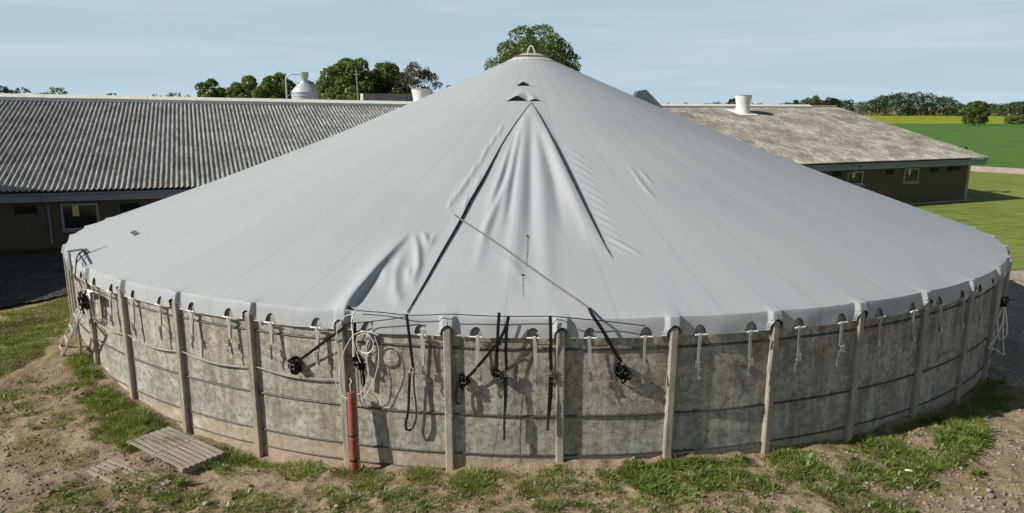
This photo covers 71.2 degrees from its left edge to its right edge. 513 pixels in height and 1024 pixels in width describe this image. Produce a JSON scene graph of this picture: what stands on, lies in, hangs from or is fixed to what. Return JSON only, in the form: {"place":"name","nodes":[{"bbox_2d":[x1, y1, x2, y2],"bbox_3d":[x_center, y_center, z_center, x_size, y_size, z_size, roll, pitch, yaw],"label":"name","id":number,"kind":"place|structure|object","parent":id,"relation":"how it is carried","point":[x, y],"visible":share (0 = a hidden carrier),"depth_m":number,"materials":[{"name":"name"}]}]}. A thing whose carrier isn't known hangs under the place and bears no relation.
{"place":"outdoors","nodes":[
{"label":"outdoors","id":0,"kind":"place"},
{"bbox_2d":[0,86,16,92],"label":"tree","id":1,"kind":"object","parent":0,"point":[5,89],"visible":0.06,"depth_m":78.28,"materials":[{"name":"plant"}]},
{"bbox_2d":[0,297,1017,512],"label":"grass","id":2,"kind":"structure","parent":0,"point":[20,346],"depth_m":12.05,"materials":[{"name":"green plant"}]},
{"bbox_2d":[0,108,1023,512],"bbox_3d":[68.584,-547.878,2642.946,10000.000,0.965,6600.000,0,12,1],"label":"ground","id":3,"kind":"structure","parent":0,"point":[54,370],"depth_m":11.91,"materials":[{"name":"soil"}]},
{"bbox_2d":[0,248,67,306],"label":"yard","id":4,"kind":"structure","parent":3,"relation":"on","point":[31,275],"depth_m":25.42,"materials":[{"name":"grey asphalt"}]},
{"bbox_2d":[59,310,79,355],"bbox_3d":[-9.770,1.729,15.746,2.043,1.314,0.204,10,16,41],"label":"ladder","id":5,"kind":"object","parent":3,"relation":"on","point":[72,330],"visible":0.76,"depth_m":15.63,"materials":[{"name":"metal"}]},
{"bbox_2d":[67,248,82,354],"bbox_3d":[-9.840,0.919,16.327,0.075,2.432,1.551,-5,13,-22],"label":"metal standpipe","id":6,"kind":"object","parent":3,"relation":"on","point":[74,296],"visible":0.95,"depth_m":15.63,"materials":[{"name":"metal"}]},
{"bbox_2d":[85,457,170,487],"bbox_3d":[-6.424,3.728,11.969,1.560,0.159,0.543,8,16,28],"label":"pallet","id":7,"kind":"object","parent":3,"relation":"on","point":[108,462],"visible":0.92,"depth_m":12.13,"materials":[{"name":"wood"}]},
{"bbox_2d":[126,426,224,472],"bbox_3d":[-6.050,3.482,12.861,1.644,0.158,0.844,11,13,30],"label":"pallet","id":8,"kind":"object","parent":3,"relation":"on","point":[161,450],"visible":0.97,"depth_m":12.76,"materials":[{"name":"wood"}]},
{"bbox_2d":[0,89,431,250],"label":"barn","id":9,"kind":"structure","parent":3,"relation":"on","point":[71,164],"depth_m":35.40,"materials":[{"name":"grey metal"}]},
{"bbox_2d":[60,203,99,231],"bbox_3d":[-18.380,-1.664,30.466,1.535,1.198,0.140,-4,13,-23],"label":"window","id":10,"kind":"structure","parent":9,"relation":"in","point":[74,216],"depth_m":30.45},
{"bbox_2d":[347,391,358,474],"bbox_3d":[-2.675,3.051,12.029,0.146,1.615,0.234,-2,12,-11],"label":"drain pipe","id":11,"kind":"object","parent":3,"relation":"on","point":[352,430],"visible":0.85,"depth_m":11.96,"materials":[{"name":"red plastic"}]},
{"bbox_2d":[0,356,998,512],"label":"weeds","id":12,"kind":"object","parent":3,"relation":"on","point":[180,480],"visible":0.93,"depth_m":11.68,"materials":[{"name":"green plant"}]},
{"bbox_2d":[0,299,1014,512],"bbox_3d":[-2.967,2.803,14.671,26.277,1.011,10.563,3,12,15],"label":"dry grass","id":13,"kind":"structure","parent":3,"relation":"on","point":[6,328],"depth_m":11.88,"materials":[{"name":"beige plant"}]},
{"bbox_2d":[0,383,1023,512],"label":"pebbles","id":14,"kind":"object","parent":3,"relation":"on","point":[981,508],"visible":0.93,"depth_m":11.65,"materials":[{"name":"stone"}]},
{"bbox_2d":[0,368,1023,512],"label":"soil clods","id":15,"kind":"object","parent":3,"relation":"on","point":[398,474],"visible":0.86,"depth_m":11.50,"materials":[{"name":"brown soil"}]},
{"bbox_2d":[63,256,1010,472],"bbox_3d":[0.615,-0.106,25.434,27.954,3.375,27.955,0,12,1],"label":"concrete tank","id":16,"kind":"object","parent":3,"relation":"on","point":[673,404],"visible":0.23,"depth_m":12.29,"materials":[{"name":"concrete"}]},
{"bbox_2d":[84,289,98,299],"bbox_3d":[-8.723,0.799,14.838,0.565,0.150,0.105,11,16,41],"label":"junction box","id":17,"kind":"object","parent":16,"relation":"attached to","point":[93,295],"visible":0.97,"depth_m":14.74,"materials":[{"name":"white plastic"}]},
{"bbox_2d":[77,289,89,313],"bbox_3d":[-8.924,0.950,14.908,0.353,0.554,0.192,11,16,41],"label":"cable bundle","id":18,"kind":"object","parent":17,"relation":"hanging from","point":[84,302],"visible":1,"depth_m":14.87,"materials":[{"name":"black rubber"}]},
{"bbox_2d":[76,292,96,323],"bbox_3d":[-8.962,1.064,15.036,0.549,0.744,0.240,4,12,18],"label":"white cable","id":19,"kind":"object","parent":17,"relation":"hanging from","point":[80,313],"visible":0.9,"depth_m":15.08,"materials":[{"name":"white plastic"}]},
{"bbox_2d":[92,317,338,379],"bbox_3d":[-6.126,1.769,13.636,7.160,0.107,0.493,7,14,29],"label":"conduit","id":20,"kind":"object","parent":16,"relation":"attached to","point":[148,345],"visible":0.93,"depth_m":12.94,"materials":[{"name":"grey plastic"}]},
{"bbox_2d":[288,320,350,374],"bbox_3d":[-3.225,1.530,12.027,1.322,1.095,0.185,4,12,18],"label":"lashing strap","id":21,"kind":"object","parent":16,"relation":"attached to","point":[295,367],"visible":1,"depth_m":12.19,"materials":[{"name":"fabric"}]},
{"bbox_2d":[334,311,378,401],"bbox_3d":[-2.566,1.669,11.795,0.813,1.588,0.062,3,12,14],"label":"cable coil","id":22,"kind":"object","parent":16,"relation":"hanging from","point":[353,344],"visible":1,"depth_m":11.75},
{"bbox_2d":[352,323,365,385],"bbox_3d":[-2.549,1.623,11.856,0.216,1.114,0.193,0,12,1],"label":"lashing strap","id":23,"kind":"object","parent":16,"relation":"attached to","point":[358,364],"visible":0.98,"depth_m":11.85,"materials":[{"name":"fabric"}]},
{"bbox_2d":[404,314,416,431],"bbox_3d":[-1.680,1.919,11.732,0.227,2.043,0.076,0,12,1],"label":"lashing strap","id":24,"kind":"object","parent":16,"relation":"attached to","point":[411,370],"visible":1,"depth_m":11.77,"materials":[{"name":"fabric"}]},
{"bbox_2d":[455,316,509,404],"bbox_3d":[-0.479,1.687,11.555,0.914,1.547,0.176,1,12,6],"label":"lashing strap","id":25,"kind":"object","parent":16,"relation":"attached to","point":[463,379],"visible":1,"depth_m":11.60,"materials":[{"name":"fabric"}]},
{"bbox_2d":[490,312,501,379],"bbox_3d":[-0.255,1.442,11.498,0.198,1.160,0.163,0,12,1],"label":"lashing strap","id":26,"kind":"object","parent":16,"relation":"attached to","point":[495,375],"visible":1,"depth_m":11.51,"materials":[{"name":"fabric"}]},
{"bbox_2d":[356,310,645,325],"bbox_3d":[-0.226,0.999,11.485,4.718,0.194,0.244,1,12,4],"label":"rim cord","id":27,"kind":"object","parent":16,"relation":"attached to","point":[501,316],"visible":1,"depth_m":11.40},
{"bbox_2d":[349,316,404,323],"bbox_3d":[-2.179,1.022,11.623,0.946,0.145,0.088,1,12,3],"label":"cord","id":28,"kind":"object","parent":27,"relation":"hanging from","point":[376,320],"visible":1,"depth_m":11.63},
{"bbox_2d":[503,316,509,439],"bbox_3d":[-0.095,1.977,11.558,0.110,2.112,0.102,0,12,1],"label":"lashing strap","id":29,"kind":"object","parent":16,"relation":"attached to","point":[505,380],"visible":1,"depth_m":11.55,"materials":[{"name":"fabric"}]},
{"bbox_2d":[491,388,502,464],"bbox_3d":[-0.243,2.704,11.704,0.231,1.569,0.028,-4,12,-17],"label":"ground cord","id":30,"kind":"object","parent":29,"relation":"hanging from","point":[498,425],"visible":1,"depth_m":11.73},
{"bbox_2d":[61,45,1012,338],"bbox_3d":[0.623,-3.985,24.616,27.984,6.318,27.985,0,12,1],"label":"tank cover","id":31,"kind":"object","parent":16,"relation":"on","point":[603,201],"visible":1,"depth_m":15.08,"materials":[{"name":"fabric"}]},
{"bbox_2d":[74,246,105,288],"bbox_3d":[-9.461,0.224,15.879,0.413,0.614,1.664,-2,12,-10],"label":"cover cable","id":32,"kind":"object","parent":31,"relation":"on","point":[76,265],"visible":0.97,"depth_m":15.31,"materials":[{"name":"grey metal"}]},
{"bbox_2d":[89,284,96,322],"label":"tension strap","id":33,"kind":"object","parent":31,"relation":"attached to","point":[93,308],"visible":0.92,"depth_m":15.11,"materials":[{"name":"grey fabric"}]},
{"bbox_2d":[106,290,114,329],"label":"tension strap","id":34,"kind":"object","parent":31,"relation":"attached to","point":[111,316],"visible":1,"depth_m":14.53,"materials":[{"name":"fabric"}]},
{"bbox_2d":[128,297,137,340],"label":"tension strap","id":35,"kind":"object","parent":31,"relation":"attached to","point":[133,328],"visible":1,"depth_m":13.98,"materials":[{"name":"fabric"}]},
{"bbox_2d":[154,304,162,343],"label":"tension strap","id":36,"kind":"object","parent":31,"relation":"attached to","point":[160,328],"visible":1,"depth_m":13.47,"materials":[{"name":"fabric"}]},
{"bbox_2d":[185,310,194,351],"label":"tension strap","id":37,"kind":"object","parent":31,"relation":"attached to","point":[191,312],"visible":1,"depth_m":13.04,"materials":[{"name":"fabric"}]},
{"bbox_2d":[222,316,233,358],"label":"tension strap","id":38,"kind":"object","parent":31,"relation":"attached to","point":[230,347],"visible":1,"depth_m":12.63,"materials":[{"name":"fabric"}]},
{"bbox_2d":[264,321,273,362],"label":"tension strap","id":39,"kind":"object","parent":31,"relation":"attached to","point":[271,333],"visible":1,"depth_m":12.30,"materials":[{"name":"fabric"}]},
{"bbox_2d":[310,326,320,368],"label":"tension strap","id":40,"kind":"object","parent":31,"relation":"attached to","point":[316,352],"visible":1,"depth_m":12.02,"materials":[{"name":"fabric"}]},
{"bbox_2d":[360,330,371,372],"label":"tension strap","id":41,"kind":"object","parent":31,"relation":"attached to","point":[368,347],"visible":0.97,"depth_m":11.80,"materials":[{"name":"fabric"}]},
{"bbox_2d":[413,333,426,385],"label":"tension strap","id":42,"kind":"object","parent":31,"relation":"attached to","point":[422,341],"visible":1,"depth_m":11.65,"materials":[{"name":"fabric"}]},
{"bbox_2d":[469,335,481,385],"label":"tension strap","id":43,"kind":"object","parent":31,"relation":"attached to","point":[479,371],"visible":1,"depth_m":11.54,"materials":[{"name":"fabric"}]},
{"bbox_2d":[527,336,538,389],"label":"tension strap","id":44,"kind":"object","parent":31,"relation":"attached to","point":[534,338],"visible":1,"depth_m":11.49,"materials":[{"name":"fabric"}]},
{"bbox_2d":[454,214,631,383],"bbox_3d":[0.170,0.651,13.028,0.631,2.252,4.872,-10,15,-40],"label":"lashing strap","id":45,"kind":"object","parent":31,"relation":"on","point":[622,375],"visible":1,"depth_m":11.61,"materials":[{"name":"black fabric"}]},
{"bbox_2d":[584,336,596,386],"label":"tension strap","id":46,"kind":"object","parent":31,"relation":"attached to","point":[589,338],"visible":1,"depth_m":11.50,"materials":[{"name":"fabric"}]},
{"bbox_2d":[641,335,652,382],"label":"tension strap","id":47,"kind":"object","parent":31,"relation":"attached to","point":[645,337],"visible":1,"depth_m":11.56,"materials":[{"name":"fabric"}]},
{"bbox_2d":[695,333,706,378],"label":"tension strap","id":48,"kind":"object","parent":31,"relation":"attached to","point":[698,362],"visible":1,"depth_m":11.69,"materials":[{"name":"fabric"}]},
{"bbox_2d":[747,330,758,374],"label":"tension strap","id":49,"kind":"object","parent":31,"relation":"attached to","point":[749,351],"visible":1,"depth_m":11.89,"materials":[{"name":"fabric"}]},
{"bbox_2d":[794,326,805,371],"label":"tension strap","id":50,"kind":"object","parent":31,"relation":"attached to","point":[798,354],"visible":1,"depth_m":12.14,"materials":[{"name":"fabric"}]},
{"bbox_2d":[836,321,847,366],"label":"tension strap","id":51,"kind":"object","parent":31,"relation":"attached to","point":[842,347],"visible":1,"depth_m":12.43,"materials":[{"name":"fabric"}]},
{"bbox_2d":[876,316,885,355],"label":"tension strap","id":52,"kind":"object","parent":31,"relation":"attached to","point":[878,340],"visible":1,"depth_m":12.78,"materials":[{"name":"fabric"}]},
{"bbox_2d":[910,310,917,354],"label":"tension strap","id":53,"kind":"object","parent":31,"relation":"attached to","point":[912,338],"visible":1,"depth_m":13.22,"materials":[{"name":"fabric"}]},
{"bbox_2d":[938,304,944,344],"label":"tension strap","id":54,"kind":"object","parent":31,"relation":"attached to","point":[939,322],"visible":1,"depth_m":13.67,"materials":[{"name":"fabric"}]},
{"bbox_2d":[959,297,966,337],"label":"tension strap","id":55,"kind":"object","parent":31,"relation":"attached to","point":[961,320],"visible":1,"depth_m":14.18,"materials":[{"name":"fabric"}]},
{"bbox_2d":[977,291,984,329],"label":"tension strap","id":56,"kind":"object","parent":31,"relation":"attached to","point":[980,317],"visible":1,"depth_m":14.75,"materials":[{"name":"fabric"}]},
{"bbox_2d":[547,316,556,430],"bbox_3d":[0.646,1.892,11.542,0.162,1.947,0.080,-3,12,-13],"label":"lashing strap","id":57,"kind":"object","parent":16,"relation":"attached to","point":[550,387],"visible":1,"depth_m":11.55,"materials":[{"name":"fabric"}]},
{"bbox_2d":[999,296,1009,306],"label":"lashing strap","id":58,"kind":"object","parent":16,"relation":"attached to","point":[1005,300],"visible":1,"depth_m":15.06,"materials":[{"name":"plastic"}]},
{"bbox_2d":[988,307,1007,354],"bbox_3d":[10.418,1.571,15.267,0.344,1.095,0.109,0,12,1],"label":"rope loop","id":59,"kind":"object","parent":58,"relation":"hanging from","point":[1002,322],"visible":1,"depth_m":15.23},
{"bbox_2d":[801,95,824,104],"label":"pale tree","id":60,"kind":"object","parent":3,"relation":"on","point":[816,100],"visible":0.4,"depth_m":503.57,"materials":[{"name":"green plant"}]},
{"bbox_2d":[662,91,1023,115],"bbox_3d":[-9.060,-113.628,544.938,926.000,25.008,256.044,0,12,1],"label":"wood","id":61,"kind":"object","parent":3,"relation":"on","point":[885,103],"visible":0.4,"depth_m":531.70,"materials":[{"name":"green plant"}]},
{"bbox_2d":[986,493,994,498],"bbox_3d":[7.555,3.778,11.289,0.124,0.098,0.105,0,12,1],"label":"stone","id":62,"kind":"object","parent":3,"relation":"on","point":[990,495],"visible":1,"depth_m":11.25,"materials":[{"name":"beige stone"}]},
{"bbox_2d":[0,0,1023,107],"label":"sky","id":63,"kind":"structure","parent":0,"point":[676,51],"materials":[{"name":"blue"}]},
{"bbox_2d":[860,113,1023,123],"bbox_3d":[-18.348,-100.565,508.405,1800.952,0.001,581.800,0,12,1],"label":"flowering field","id":64,"kind":"structure","parent":0,"point":[925,119],"depth_m":367.45,"materials":[{"name":"yellow plant"}]},
{"bbox_2d":[727,98,735,103],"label":"broadleaf tree","id":65,"kind":"object","parent":64,"relation":"on","point":[731,101],"visible":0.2,"depth_m":485.15,"materials":[{"name":"green plant"}]},
{"bbox_2d":[791,100,803,103],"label":"broadleaf tree","id":66,"kind":"object","parent":64,"relation":"on","point":[795,101],"visible":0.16,"depth_m":517.09,"materials":[{"name":"green plant"}]},
{"bbox_2d":[822,97,842,107],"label":"broadleaf tree","id":67,"kind":"object","parent":64,"relation":"on","point":[833,100],"visible":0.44,"depth_m":516.60,"materials":[{"name":"green plant"}]},
{"bbox_2d":[891,124,1023,168],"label":"crop field","id":68,"kind":"structure","parent":0,"point":[1000,145],"depth_m":141.90,"materials":[{"name":"green plant"}]},
{"bbox_2d":[958,100,991,124],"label":"broadleaf tree","id":69,"kind":"object","parent":68,"relation":"on","point":[973,113],"visible":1,"depth_m":246.28,"materials":[{"name":"green plant"}]},
{"bbox_2d":[1004,114,1023,123],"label":"field bush","id":70,"kind":"object","parent":68,"relation":"on","point":[1012,119],"visible":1,"depth_m":264.42,"materials":[{"name":"green plant"}]},
{"bbox_2d":[911,171,1023,269],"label":"lawn","id":71,"kind":"structure","parent":0,"point":[994,205],"depth_m":43.26,"materials":[{"name":"green plant"}]},
{"bbox_2d":[14,87,31,93],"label":"tree","id":72,"kind":"object","parent":71,"relation":"on","point":[25,89],"visible":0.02,"depth_m":84.78,"materials":[{"name":"green plant"}]},
{"bbox_2d":[36,87,67,94],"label":"tree","id":73,"kind":"object","parent":71,"relation":"on","point":[58,89],"visible":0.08,"depth_m":79.19,"materials":[{"name":"green plant"}]},
{"bbox_2d":[165,92,188,96],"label":"tree","id":74,"kind":"object","parent":71,"relation":"on","point":[173,95],"visible":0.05,"depth_m":81.37,"materials":[{"name":"green plant"}]},
{"bbox_2d":[194,78,229,97],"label":"broadleaf tree","id":75,"kind":"object","parent":71,"relation":"on","point":[215,92],"visible":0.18,"depth_m":71.83,"materials":[{"name":"green plant"}]},
{"bbox_2d":[223,75,257,97],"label":"broadleaf tree","id":76,"kind":"object","parent":71,"relation":"on","point":[249,84],"visible":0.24,"depth_m":72.31,"materials":[{"name":"green plant"}]},
{"bbox_2d":[251,72,296,98],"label":"broadleaf tree","id":77,"kind":"object","parent":71,"relation":"on","point":[268,86],"visible":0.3,"depth_m":71.21,"materials":[{"name":"green plant"}]},
{"bbox_2d":[285,72,318,99],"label":"feed silo","id":78,"kind":"object","parent":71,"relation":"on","point":[304,88],"visible":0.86,"depth_m":57.53,"materials":[{"name":"white metal"}]},
{"bbox_2d":[314,57,384,99],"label":"broadleaf tree","id":79,"kind":"object","parent":71,"relation":"on","point":[339,78],"visible":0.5,"depth_m":68.71,"materials":[{"name":"green plant"}]},
{"bbox_2d":[335,85,364,99],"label":"round shrub","id":80,"kind":"object","parent":71,"relation":"on","point":[354,97],"visible":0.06,"depth_m":62.39,"materials":[{"name":"green plant"}]},
{"bbox_2d":[353,70,359,99],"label":"utility pole","id":81,"kind":"object","parent":71,"relation":"on","point":[356,74],"visible":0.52,"depth_m":59.92,"materials":[{"name":"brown wood"}]},
{"bbox_2d":[360,93,412,100],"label":"shed","id":82,"kind":"structure","parent":71,"relation":"on","point":[388,97],"depth_m":59.29,"materials":[{"name":"grey metal"}]},
{"bbox_2d":[365,61,412,93],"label":"broadleaf tree","id":83,"kind":"object","parent":71,"relation":"on","point":[385,72],"visible":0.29,"depth_m":71.48,"materials":[{"name":"green plant"}]},
{"bbox_2d":[390,61,442,93],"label":"bronze tree","id":84,"kind":"object","parent":71,"relation":"on","point":[421,74],"visible":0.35,"depth_m":69.57,"materials":[{"name":"brown plant"}]},
{"bbox_2d":[483,24,580,71],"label":"broadleaf tree","id":85,"kind":"object","parent":71,"relation":"on","point":[557,53],"visible":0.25,"depth_m":70.21,"materials":[{"name":"green plant"}]},
{"bbox_2d":[661,95,988,204],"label":"barn","id":86,"kind":"structure","parent":71,"relation":"on","point":[888,160],"depth_m":46.20,"materials":[{"name":"yellow brick"},{"name":"fibre cement"}]},
{"bbox_2d":[846,171,863,185],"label":"window","id":87,"kind":"structure","parent":86,"relation":"in","point":[856,178],"depth_m":42.89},
{"bbox_2d":[902,168,919,183],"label":"window","id":88,"kind":"structure","parent":86,"relation":"in","point":[911,175],"depth_m":44.64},
{"bbox_2d":[970,166,1023,173],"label":"track","id":89,"kind":"structure","parent":0,"point":[997,170],"depth_m":69.50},
{"bbox_2d":[987,268,1023,386],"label":"gravel path","id":90,"kind":"structure","parent":0,"point":[1010,363],"depth_m":18.82,"materials":[{"name":"grey gravel"}]}
]}

